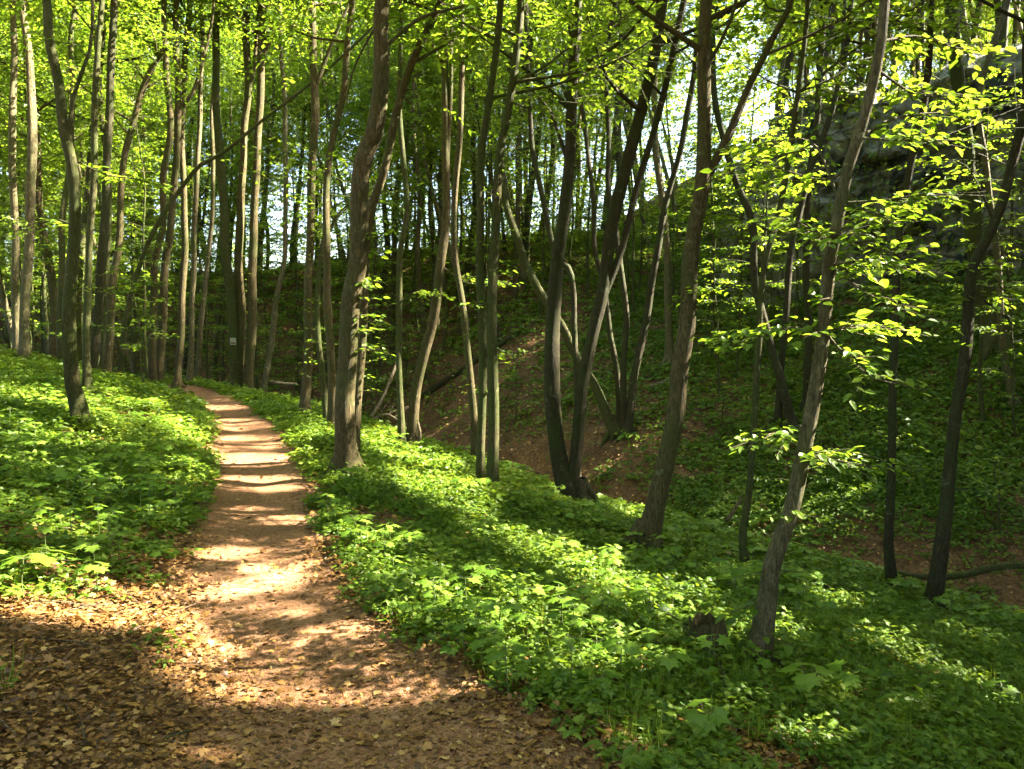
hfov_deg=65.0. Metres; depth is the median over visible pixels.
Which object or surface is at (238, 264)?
tree
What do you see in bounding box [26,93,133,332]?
sapling
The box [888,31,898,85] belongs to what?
tree
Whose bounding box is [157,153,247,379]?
sapling
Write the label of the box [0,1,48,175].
tree
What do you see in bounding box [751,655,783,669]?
maple seedling
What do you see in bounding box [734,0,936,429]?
tree
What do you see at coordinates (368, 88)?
tree
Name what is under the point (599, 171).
tree
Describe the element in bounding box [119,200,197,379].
sapling
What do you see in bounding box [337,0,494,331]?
tree
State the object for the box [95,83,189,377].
sapling
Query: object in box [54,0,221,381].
tree
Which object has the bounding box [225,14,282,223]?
tree
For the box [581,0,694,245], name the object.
tree
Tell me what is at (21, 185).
tree
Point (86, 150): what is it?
tree
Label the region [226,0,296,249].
tree
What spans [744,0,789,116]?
tree
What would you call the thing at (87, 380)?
tree
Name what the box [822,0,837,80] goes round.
tree
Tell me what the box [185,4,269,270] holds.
tree
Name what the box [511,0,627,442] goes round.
tree
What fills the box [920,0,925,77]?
tree
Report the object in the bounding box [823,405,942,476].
sapling
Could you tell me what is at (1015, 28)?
tree
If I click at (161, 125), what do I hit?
tree
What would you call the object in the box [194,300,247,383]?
sapling
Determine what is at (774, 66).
tree
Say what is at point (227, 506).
path
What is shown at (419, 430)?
stump
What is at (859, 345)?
sapling
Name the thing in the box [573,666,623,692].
maple seedling
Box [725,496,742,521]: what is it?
fallen branch
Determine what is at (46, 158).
tree
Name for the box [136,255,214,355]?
sapling
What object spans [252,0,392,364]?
tree
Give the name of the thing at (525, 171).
tree
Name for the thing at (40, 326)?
sapling
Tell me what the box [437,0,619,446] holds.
tree
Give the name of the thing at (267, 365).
tree
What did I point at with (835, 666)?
maple seedling
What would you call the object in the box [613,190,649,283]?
sapling
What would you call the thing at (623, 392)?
tree
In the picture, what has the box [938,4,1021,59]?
tree
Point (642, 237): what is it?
sapling
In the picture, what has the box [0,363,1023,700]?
maple undergrowth
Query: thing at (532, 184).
tree
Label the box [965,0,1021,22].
tree
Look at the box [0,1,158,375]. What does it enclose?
tree
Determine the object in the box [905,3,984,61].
tree
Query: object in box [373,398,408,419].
fallen branch
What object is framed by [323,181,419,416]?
sapling
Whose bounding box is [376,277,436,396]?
sapling
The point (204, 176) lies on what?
tree
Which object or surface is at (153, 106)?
tree
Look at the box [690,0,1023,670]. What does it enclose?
tree
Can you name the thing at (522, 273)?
tree
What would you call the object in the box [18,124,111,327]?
sapling
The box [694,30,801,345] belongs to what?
sapling
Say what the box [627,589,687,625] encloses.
fallen branch
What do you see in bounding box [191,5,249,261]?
tree
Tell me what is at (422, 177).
tree
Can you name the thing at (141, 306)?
sapling
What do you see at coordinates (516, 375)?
sapling
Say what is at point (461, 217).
sapling
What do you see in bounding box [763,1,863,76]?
tree
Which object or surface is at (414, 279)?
sapling
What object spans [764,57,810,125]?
tree
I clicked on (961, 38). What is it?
tree
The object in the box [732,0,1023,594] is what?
tree
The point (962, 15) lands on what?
tree
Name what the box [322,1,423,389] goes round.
tree
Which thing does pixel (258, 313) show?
sapling
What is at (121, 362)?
tree
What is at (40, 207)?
sapling
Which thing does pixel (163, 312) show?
tree
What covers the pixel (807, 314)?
tree
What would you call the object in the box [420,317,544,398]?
fallen log
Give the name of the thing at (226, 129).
tree
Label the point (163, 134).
tree
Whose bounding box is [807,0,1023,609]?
tree
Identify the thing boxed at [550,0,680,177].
tree
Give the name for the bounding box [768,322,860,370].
sapling
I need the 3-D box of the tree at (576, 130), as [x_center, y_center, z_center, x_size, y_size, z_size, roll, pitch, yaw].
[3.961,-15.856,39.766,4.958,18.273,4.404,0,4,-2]
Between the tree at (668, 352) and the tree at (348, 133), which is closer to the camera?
the tree at (668, 352)
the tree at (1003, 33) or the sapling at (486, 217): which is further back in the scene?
the sapling at (486, 217)
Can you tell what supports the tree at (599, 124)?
on the ground at (626, 488)
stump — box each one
[417,422,420,441]
[688,612,733,662]
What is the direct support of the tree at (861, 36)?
on the ground at (626, 488)
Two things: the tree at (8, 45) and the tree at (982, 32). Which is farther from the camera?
the tree at (982, 32)
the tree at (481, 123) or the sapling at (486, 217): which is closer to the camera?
the sapling at (486, 217)
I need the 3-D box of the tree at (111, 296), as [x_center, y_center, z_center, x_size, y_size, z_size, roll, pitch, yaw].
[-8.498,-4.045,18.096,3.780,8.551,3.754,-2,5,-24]
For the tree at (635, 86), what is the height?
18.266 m
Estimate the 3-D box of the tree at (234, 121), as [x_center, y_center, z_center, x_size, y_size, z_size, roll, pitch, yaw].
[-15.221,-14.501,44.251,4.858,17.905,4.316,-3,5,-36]
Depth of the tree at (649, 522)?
7.56 m
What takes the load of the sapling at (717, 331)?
on the ground at (626, 488)
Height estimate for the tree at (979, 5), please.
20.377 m
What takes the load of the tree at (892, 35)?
on the ground at (626, 488)
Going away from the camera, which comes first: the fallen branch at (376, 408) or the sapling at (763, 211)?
the fallen branch at (376, 408)
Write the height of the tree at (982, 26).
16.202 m
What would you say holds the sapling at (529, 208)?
on the ground at (626, 488)
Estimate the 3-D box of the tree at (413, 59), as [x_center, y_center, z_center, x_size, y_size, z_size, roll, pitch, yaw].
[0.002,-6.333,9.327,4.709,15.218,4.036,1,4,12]
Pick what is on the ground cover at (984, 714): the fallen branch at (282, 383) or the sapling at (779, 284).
the fallen branch at (282, 383)
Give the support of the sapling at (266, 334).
on the ground at (626, 488)
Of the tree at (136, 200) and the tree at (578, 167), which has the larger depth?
the tree at (578, 167)
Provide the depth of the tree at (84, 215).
20.77 m
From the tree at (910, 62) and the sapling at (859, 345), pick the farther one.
the tree at (910, 62)
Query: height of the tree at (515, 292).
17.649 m
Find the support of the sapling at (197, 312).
on the ground at (626, 488)
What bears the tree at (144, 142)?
on the ground at (626, 488)
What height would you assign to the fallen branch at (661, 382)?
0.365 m
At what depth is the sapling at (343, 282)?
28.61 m
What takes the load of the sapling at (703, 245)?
on the ground at (626, 488)
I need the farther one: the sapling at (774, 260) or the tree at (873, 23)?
the tree at (873, 23)
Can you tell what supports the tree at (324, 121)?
on the ground at (626, 488)
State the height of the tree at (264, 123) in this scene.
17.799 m
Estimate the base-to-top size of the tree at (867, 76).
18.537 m
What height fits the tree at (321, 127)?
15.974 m
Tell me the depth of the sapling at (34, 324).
23.93 m
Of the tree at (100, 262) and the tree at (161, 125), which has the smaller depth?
the tree at (100, 262)
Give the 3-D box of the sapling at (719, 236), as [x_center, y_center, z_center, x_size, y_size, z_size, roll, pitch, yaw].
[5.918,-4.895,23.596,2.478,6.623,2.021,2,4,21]
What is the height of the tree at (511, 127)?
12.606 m
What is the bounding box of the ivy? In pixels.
[700,32,1023,301]
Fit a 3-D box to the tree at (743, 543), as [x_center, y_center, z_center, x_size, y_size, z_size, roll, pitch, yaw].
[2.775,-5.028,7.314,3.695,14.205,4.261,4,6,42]
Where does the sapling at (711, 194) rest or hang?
on the ground at (626, 488)
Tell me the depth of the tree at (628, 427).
18.43 m
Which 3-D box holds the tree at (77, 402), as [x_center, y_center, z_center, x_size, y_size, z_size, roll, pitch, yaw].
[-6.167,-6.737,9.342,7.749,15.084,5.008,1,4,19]
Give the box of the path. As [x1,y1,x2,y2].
[148,385,601,768]
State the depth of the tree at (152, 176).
46.23 m
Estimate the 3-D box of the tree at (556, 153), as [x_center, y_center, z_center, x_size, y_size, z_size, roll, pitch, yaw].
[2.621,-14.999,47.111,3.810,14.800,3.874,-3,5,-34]
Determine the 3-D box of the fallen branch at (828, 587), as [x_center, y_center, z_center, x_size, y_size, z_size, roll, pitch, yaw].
[3.719,2.305,10.921,0.425,1.638,8.133,1,4,12]
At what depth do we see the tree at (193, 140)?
50.87 m
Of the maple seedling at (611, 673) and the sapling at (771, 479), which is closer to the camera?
the maple seedling at (611, 673)
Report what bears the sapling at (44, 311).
on the ground at (626, 488)
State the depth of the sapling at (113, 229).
18.81 m
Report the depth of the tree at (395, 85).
34.93 m
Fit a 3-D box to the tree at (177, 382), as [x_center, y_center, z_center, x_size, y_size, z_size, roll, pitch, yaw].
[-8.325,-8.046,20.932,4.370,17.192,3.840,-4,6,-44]
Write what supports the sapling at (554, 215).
on the ground at (626, 488)
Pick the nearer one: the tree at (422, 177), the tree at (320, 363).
the tree at (320, 363)
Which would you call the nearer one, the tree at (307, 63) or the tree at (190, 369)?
the tree at (190, 369)
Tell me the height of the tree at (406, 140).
19.017 m
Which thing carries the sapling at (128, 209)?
on the ground at (626, 488)
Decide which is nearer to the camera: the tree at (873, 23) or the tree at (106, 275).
the tree at (106, 275)
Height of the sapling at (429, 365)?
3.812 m
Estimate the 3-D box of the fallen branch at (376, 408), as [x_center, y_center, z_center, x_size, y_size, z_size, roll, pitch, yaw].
[-2.265,0.065,14.418,0.632,1.025,0.118,-4,6,-42]
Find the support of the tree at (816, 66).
on the ground at (626, 488)
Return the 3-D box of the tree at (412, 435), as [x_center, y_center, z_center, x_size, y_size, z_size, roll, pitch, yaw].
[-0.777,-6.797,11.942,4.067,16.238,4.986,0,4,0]
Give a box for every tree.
[0,0,59,343]
[0,0,64,348]
[0,0,66,351]
[0,0,123,392]
[0,0,131,359]
[0,0,173,430]
[0,0,235,364]
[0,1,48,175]
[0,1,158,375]
[0,4,121,353]
[0,5,79,341]
[0,13,60,321]
[0,22,85,267]
[0,112,24,350]
[2,0,159,358]
[8,0,109,352]
[15,0,73,358]
[19,0,167,274]
[24,0,220,372]
[34,6,128,226]
[43,46,167,371]
[52,0,161,370]
[53,76,156,270]
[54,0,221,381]
[56,0,157,361]
[83,0,193,368]
[83,0,207,377]
[89,2,165,266]
[90,1,208,212]
[97,0,204,345]
[105,2,203,273]
[117,0,227,387]
[117,0,416,374]
[123,2,191,267]
[123,2,229,273]
[130,78,172,224]
[135,0,207,270]
[141,4,273,377]
[148,0,233,388]
[148,1,276,352]
[148,44,208,260]
[150,0,286,387]
[157,2,256,292]
[165,18,282,381]
[168,0,255,384]
[180,0,357,387]
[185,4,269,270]
[188,0,329,383]
[188,39,221,229]
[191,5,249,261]
[194,0,265,377]
[201,44,278,270]
[203,0,423,427]
[203,6,309,301]
[203,10,292,255]
[204,26,268,267]
[220,127,421,417]
[221,0,366,413]
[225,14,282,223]
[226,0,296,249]
[227,10,295,266]
[233,19,319,265]
[235,0,366,392]
[237,16,283,264]
[249,67,319,262]
[250,9,333,267]
[251,0,464,481]
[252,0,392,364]
[252,1,358,259]
[262,76,299,242]
[265,1,372,301]
[269,0,365,127]
[269,16,357,219]
[272,53,323,256]
[275,8,367,256]
[275,61,349,259]
[296,1,372,277]
[296,36,357,188]
[296,69,352,245]
[321,1,434,339]
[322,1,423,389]
[323,3,419,261]
[326,0,556,452]
[332,3,469,362]
[333,20,368,257]
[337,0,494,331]
[341,28,394,254]
[342,22,404,253]
[350,1,477,383]
[356,1,438,234]
[362,11,458,215]
[368,0,547,443]
[369,0,566,455]
[372,0,693,483]
[378,3,523,330]
[389,26,471,306]
[391,0,486,442]
[394,0,764,487]
[394,51,423,246]
[405,0,638,476]
[410,0,557,340]
[419,5,534,301]
[419,6,550,282]
[420,4,481,240]
[428,2,537,233]
[428,41,503,211]
[431,0,835,504]
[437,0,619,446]
[437,6,493,208]
[448,1,542,250]
[455,0,589,298]
[458,56,518,236]
[484,11,565,227]
[493,3,564,234]
[504,0,593,234]
[505,0,953,552]
[510,0,605,249]
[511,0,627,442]
[515,6,568,211]
[517,9,564,232]
[527,10,582,226]
[537,0,626,232]
[543,68,596,166]
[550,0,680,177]
[553,0,684,241]
[557,13,623,229]
[559,0,686,440]
[563,0,677,246]
[563,1,675,225]
[563,10,634,193]
[579,0,673,195]
[579,54,632,226]
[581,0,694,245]
[583,0,649,151]
[590,2,690,220]
[590,92,631,226]
[600,22,665,228]
[615,0,747,443]
[615,80,659,202]
[622,0,673,370]
[622,4,677,189]
[625,0,801,440]
[630,3,691,184]
[657,10,688,185]
[667,0,1023,563]
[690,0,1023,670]
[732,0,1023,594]
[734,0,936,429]
[735,2,810,108]
[737,0,817,107]
[743,1,796,90]
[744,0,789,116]
[751,0,840,83]
[753,0,846,85]
[760,0,842,82]
[760,0,853,414]
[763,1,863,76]
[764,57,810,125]
[769,0,877,60]
[781,6,795,113]
[790,4,865,92]
[795,4,864,74]
[804,0,806,85]
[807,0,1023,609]
[810,0,910,83]
[814,0,864,80]
[816,2,878,80]
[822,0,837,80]
[834,6,890,81]
[840,0,845,58]
[842,0,873,82]
[855,1,909,83]
[858,2,940,75]
[860,3,871,67]
[865,0,940,85]
[871,4,876,58]
[880,0,1018,366]
[885,1,943,81]
[885,17,939,86]
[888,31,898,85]
[889,9,984,83]
[891,0,967,61]
[894,0,945,36]
[899,0,919,83]
[903,0,1023,409]
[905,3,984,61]
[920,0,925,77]
[932,0,1012,66]
[933,7,990,67]
[935,0,1012,59]
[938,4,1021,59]
[939,30,947,65]
[958,0,971,53]
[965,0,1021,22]
[966,0,1013,50]
[970,0,982,52]
[982,8,1020,46]
[995,0,1001,45]
[998,0,1009,47]
[1011,0,1022,41]
[1012,0,1019,44]
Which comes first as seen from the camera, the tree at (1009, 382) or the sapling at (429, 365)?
the tree at (1009, 382)
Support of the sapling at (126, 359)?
on the ground at (626, 488)
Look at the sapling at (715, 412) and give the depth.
17.47 m
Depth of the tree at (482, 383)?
9.22 m
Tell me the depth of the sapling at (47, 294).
21.86 m
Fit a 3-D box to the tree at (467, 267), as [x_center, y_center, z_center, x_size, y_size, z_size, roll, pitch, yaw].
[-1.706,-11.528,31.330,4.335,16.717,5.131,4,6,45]
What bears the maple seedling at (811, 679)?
on the ground at (626, 488)
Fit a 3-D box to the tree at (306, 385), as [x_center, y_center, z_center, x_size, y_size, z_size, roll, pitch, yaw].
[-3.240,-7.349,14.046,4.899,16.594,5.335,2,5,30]
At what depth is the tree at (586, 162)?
47.64 m
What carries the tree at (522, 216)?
on the ground at (626, 488)
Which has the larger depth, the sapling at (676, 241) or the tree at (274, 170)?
the tree at (274, 170)
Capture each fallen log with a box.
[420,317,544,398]
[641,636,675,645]
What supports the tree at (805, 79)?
on the ground at (626, 488)
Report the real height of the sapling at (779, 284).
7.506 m
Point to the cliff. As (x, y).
(840, 134)
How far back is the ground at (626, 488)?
17.55 m
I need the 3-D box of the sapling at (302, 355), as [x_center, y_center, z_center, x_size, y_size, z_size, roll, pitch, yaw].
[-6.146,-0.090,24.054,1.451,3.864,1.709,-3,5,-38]
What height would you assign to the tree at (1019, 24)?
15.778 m
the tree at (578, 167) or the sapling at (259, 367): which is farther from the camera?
the tree at (578, 167)
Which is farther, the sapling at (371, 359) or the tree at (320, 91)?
the tree at (320, 91)
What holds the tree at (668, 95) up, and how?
on the ground at (626, 488)
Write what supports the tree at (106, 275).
on the ground at (626, 488)
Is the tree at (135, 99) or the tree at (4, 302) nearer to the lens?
the tree at (4, 302)
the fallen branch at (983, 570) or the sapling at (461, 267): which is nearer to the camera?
the fallen branch at (983, 570)
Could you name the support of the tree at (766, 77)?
on the ground at (626, 488)
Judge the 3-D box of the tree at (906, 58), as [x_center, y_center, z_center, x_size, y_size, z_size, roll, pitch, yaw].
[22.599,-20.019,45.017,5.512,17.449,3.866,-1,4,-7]
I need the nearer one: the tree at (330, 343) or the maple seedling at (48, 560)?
the maple seedling at (48, 560)
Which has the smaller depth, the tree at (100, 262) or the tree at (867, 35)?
the tree at (100, 262)
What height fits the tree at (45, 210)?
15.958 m
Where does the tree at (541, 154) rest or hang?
on the ground at (626, 488)
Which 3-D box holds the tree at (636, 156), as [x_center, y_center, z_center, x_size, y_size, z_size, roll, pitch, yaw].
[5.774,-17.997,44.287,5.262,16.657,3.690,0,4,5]
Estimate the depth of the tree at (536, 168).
16.94 m
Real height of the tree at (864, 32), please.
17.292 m
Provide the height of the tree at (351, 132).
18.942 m
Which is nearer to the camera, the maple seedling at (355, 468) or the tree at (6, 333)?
the maple seedling at (355, 468)
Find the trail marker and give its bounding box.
[230,338,235,344]
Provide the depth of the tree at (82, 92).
33.16 m
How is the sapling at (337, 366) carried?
on the ground at (626, 488)
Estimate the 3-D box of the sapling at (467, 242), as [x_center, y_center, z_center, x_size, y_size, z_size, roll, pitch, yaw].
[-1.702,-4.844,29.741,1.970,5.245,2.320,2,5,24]
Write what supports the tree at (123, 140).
on the ground at (626, 488)
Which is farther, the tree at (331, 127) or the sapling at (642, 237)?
the tree at (331, 127)
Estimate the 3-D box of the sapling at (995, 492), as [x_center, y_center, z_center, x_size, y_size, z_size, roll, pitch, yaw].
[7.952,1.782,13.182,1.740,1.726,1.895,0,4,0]
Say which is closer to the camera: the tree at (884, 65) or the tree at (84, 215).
the tree at (84, 215)
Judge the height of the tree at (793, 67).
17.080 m
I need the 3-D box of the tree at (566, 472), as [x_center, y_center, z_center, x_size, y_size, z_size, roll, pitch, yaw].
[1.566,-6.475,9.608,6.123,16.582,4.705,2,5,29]
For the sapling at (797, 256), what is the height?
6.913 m
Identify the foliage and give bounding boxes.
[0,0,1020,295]
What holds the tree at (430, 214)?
on the ground at (626, 488)
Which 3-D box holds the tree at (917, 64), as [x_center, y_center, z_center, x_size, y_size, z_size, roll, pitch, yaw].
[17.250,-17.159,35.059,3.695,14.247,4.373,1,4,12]
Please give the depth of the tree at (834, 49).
46.03 m
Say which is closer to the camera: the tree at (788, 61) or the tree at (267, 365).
the tree at (267, 365)
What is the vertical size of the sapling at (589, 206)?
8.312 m
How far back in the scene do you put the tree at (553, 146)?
36.52 m
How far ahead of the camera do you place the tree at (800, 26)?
41.84 m
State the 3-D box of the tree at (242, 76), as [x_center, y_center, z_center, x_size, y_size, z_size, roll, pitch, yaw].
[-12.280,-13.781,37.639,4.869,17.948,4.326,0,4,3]
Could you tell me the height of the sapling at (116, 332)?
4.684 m
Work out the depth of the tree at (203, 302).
23.23 m
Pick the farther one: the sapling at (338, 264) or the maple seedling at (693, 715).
the sapling at (338, 264)
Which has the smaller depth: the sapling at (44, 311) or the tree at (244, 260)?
the sapling at (44, 311)
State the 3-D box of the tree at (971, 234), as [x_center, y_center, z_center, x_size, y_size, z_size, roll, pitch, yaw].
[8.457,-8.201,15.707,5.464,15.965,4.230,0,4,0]
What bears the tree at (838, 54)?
on the ground at (626, 488)
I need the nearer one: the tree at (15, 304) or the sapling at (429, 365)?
the tree at (15, 304)
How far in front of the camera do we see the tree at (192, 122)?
36.45 m
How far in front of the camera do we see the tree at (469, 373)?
11.38 m
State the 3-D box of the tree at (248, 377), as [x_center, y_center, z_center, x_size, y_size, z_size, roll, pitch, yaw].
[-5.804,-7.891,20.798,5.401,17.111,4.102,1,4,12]
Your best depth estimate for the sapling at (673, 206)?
25.58 m
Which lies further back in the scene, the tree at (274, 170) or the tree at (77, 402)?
the tree at (274, 170)
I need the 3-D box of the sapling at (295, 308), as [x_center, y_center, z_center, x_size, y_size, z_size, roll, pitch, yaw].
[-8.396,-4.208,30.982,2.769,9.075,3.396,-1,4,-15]
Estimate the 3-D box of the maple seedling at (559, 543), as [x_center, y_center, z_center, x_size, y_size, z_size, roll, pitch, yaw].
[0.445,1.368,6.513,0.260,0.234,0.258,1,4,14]
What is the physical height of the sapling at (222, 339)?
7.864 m
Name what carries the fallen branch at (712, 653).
on the stump at (701, 624)
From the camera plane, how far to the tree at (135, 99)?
36.22 m
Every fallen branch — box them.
[23,666,66,670]
[269,380,296,385]
[370,363,395,416]
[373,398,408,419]
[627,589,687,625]
[649,379,669,387]
[683,618,726,686]
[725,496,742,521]
[748,525,843,596]
[867,562,1023,579]
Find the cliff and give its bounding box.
[709,42,1023,308]
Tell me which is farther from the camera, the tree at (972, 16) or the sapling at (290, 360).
the tree at (972, 16)
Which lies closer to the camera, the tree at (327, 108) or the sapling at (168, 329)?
the sapling at (168, 329)
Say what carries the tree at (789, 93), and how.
on the ground at (626, 488)
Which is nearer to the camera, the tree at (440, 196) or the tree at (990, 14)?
the tree at (440, 196)
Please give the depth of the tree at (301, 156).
38.94 m
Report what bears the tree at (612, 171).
on the ground at (626, 488)
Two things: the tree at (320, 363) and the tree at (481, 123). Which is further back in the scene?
the tree at (481, 123)
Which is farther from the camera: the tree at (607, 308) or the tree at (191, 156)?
the tree at (191, 156)
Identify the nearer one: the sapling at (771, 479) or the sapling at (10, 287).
the sapling at (771, 479)
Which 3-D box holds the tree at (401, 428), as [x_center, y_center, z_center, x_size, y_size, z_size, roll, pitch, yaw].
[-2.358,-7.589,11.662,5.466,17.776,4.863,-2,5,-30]
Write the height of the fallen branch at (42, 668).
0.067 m
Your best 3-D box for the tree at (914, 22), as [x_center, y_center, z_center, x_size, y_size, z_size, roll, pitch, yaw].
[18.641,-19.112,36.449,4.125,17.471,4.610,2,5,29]
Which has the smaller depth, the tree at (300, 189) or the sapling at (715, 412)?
the sapling at (715, 412)
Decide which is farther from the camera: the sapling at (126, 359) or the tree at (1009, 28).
the tree at (1009, 28)
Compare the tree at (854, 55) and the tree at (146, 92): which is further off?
the tree at (854, 55)
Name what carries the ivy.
attached to the cliff
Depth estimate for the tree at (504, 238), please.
34.00 m
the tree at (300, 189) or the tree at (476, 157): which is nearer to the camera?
the tree at (476, 157)
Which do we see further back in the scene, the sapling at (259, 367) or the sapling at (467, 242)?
the sapling at (467, 242)
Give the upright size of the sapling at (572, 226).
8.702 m
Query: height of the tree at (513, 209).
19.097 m
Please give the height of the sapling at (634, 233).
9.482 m
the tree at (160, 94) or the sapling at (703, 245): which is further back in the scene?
the tree at (160, 94)
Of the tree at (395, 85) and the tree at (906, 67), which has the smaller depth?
the tree at (395, 85)
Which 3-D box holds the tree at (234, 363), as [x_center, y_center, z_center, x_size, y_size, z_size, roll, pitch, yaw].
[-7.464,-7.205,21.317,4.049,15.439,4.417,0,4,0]
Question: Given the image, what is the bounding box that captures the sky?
[0,0,1010,271]
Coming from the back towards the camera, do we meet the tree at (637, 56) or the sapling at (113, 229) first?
the tree at (637, 56)
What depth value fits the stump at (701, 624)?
4.40 m
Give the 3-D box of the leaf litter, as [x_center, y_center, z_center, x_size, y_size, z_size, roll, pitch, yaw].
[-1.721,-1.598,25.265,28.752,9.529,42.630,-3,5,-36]
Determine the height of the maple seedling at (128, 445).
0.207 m
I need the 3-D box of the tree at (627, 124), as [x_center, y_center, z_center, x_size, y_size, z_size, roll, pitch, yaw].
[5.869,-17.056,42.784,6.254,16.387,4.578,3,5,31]
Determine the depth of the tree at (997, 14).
26.25 m
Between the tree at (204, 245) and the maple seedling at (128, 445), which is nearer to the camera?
the maple seedling at (128, 445)
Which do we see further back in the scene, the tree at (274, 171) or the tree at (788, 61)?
the tree at (274, 171)
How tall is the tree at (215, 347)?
15.552 m
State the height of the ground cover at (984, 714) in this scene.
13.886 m
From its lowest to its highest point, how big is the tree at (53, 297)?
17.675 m
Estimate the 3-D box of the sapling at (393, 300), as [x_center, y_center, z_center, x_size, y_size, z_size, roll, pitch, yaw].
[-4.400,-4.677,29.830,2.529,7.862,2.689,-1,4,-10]
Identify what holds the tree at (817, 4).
on the ground at (626, 488)
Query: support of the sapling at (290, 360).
on the ground at (626, 488)
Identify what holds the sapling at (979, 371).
on the ground at (626, 488)
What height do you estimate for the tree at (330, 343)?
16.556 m
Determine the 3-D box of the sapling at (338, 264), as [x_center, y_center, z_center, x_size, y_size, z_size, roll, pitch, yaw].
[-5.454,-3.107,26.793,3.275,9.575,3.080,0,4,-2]
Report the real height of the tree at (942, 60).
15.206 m
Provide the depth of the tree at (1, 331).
29.97 m
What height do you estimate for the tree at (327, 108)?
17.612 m
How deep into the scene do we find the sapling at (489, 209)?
26.39 m
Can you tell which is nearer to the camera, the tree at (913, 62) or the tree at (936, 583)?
the tree at (936, 583)
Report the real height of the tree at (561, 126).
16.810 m
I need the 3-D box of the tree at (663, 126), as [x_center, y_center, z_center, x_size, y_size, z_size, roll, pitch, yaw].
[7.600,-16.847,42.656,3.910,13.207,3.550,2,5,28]
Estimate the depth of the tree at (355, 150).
44.08 m
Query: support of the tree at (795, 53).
on the ground at (626, 488)
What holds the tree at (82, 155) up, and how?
on the ground at (626, 488)
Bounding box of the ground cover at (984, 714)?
[0,76,1023,768]
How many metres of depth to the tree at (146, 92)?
35.12 m
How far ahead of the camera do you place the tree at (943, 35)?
31.62 m
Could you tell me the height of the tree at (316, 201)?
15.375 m
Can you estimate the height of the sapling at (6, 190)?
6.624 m
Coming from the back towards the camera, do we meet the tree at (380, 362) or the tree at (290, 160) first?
the tree at (290, 160)
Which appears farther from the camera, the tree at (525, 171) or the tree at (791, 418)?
the tree at (525, 171)
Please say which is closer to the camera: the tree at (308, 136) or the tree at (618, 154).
the tree at (618, 154)
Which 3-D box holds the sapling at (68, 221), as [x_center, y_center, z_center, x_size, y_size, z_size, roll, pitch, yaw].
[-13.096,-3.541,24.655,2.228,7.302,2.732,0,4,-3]
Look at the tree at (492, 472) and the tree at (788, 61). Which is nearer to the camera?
the tree at (492, 472)
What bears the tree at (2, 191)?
on the ground at (626, 488)
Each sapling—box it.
[0,12,113,356]
[0,47,67,289]
[0,86,67,350]
[0,152,61,351]
[0,217,84,353]
[0,233,41,347]
[11,231,91,337]
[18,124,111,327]
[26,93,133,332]
[35,58,171,372]
[46,156,130,317]
[67,231,130,336]
[90,186,175,372]
[91,235,179,383]
[91,247,156,356]
[92,130,188,373]
[93,192,173,376]
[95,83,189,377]
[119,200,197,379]
[130,280,194,376]
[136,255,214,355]
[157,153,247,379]
[164,209,232,375]
[183,225,263,380]
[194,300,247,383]
[210,193,300,388]
[215,183,315,391]
[227,317,287,390]
[259,220,337,379]
[260,156,322,389]
[268,359,299,395]
[278,321,326,401]
[281,162,368,386]
[299,160,394,350]
[311,332,369,415]
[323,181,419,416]
[331,212,385,341]
[333,322,402,422]
[362,331,421,426]
[370,160,426,361]
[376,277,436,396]
[383,112,440,331]
[397,114,476,356]
[402,296,458,404]
[416,67,507,278]
[446,62,536,338]
[446,193,490,301]
[457,78,515,292]
[461,346,540,425]
[490,42,574,261]
[506,111,583,314]
[526,178,578,253]
[533,63,603,257]
[550,76,630,300]
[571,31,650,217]
[571,180,605,268]
[583,38,677,313]
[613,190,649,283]
[617,113,670,289]
[624,5,725,310]
[651,222,698,317]
[658,56,770,359]
[670,110,749,327]
[691,237,752,402]
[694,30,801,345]
[694,378,766,435]
[696,224,744,356]
[698,250,774,377]
[700,76,823,368]
[724,109,813,358]
[733,196,801,320]
[754,441,838,490]
[757,72,846,326]
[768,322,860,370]
[807,334,903,400]
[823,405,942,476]
[910,87,1023,425]
[936,441,1023,538]
[950,269,1023,437]
[958,37,1023,333]
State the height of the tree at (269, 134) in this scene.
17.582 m
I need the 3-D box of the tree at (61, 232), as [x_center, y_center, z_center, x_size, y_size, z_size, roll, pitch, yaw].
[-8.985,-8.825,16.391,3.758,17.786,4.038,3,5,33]
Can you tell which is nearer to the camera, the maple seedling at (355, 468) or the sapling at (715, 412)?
the maple seedling at (355, 468)
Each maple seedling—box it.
[17,549,75,583]
[112,441,140,448]
[340,466,366,479]
[551,537,581,551]
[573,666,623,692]
[672,698,730,732]
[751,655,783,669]
[777,662,836,692]
[825,659,880,692]
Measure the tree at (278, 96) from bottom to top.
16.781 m
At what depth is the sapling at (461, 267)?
27.92 m
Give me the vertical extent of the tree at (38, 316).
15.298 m
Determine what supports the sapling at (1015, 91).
on the ground at (626, 488)
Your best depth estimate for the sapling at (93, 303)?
20.94 m
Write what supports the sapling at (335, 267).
on the ground at (626, 488)
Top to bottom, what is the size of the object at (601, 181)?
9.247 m
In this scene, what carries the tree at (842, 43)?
on the ground at (626, 488)
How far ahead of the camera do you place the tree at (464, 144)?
44.09 m
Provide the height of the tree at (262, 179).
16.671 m
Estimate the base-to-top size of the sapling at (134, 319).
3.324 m
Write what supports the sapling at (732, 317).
on the ground at (626, 488)
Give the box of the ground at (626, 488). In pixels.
[0,172,1023,768]
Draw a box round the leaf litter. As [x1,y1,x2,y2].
[0,228,1023,768]
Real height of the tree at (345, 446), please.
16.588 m
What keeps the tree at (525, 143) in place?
on the ground at (626, 488)

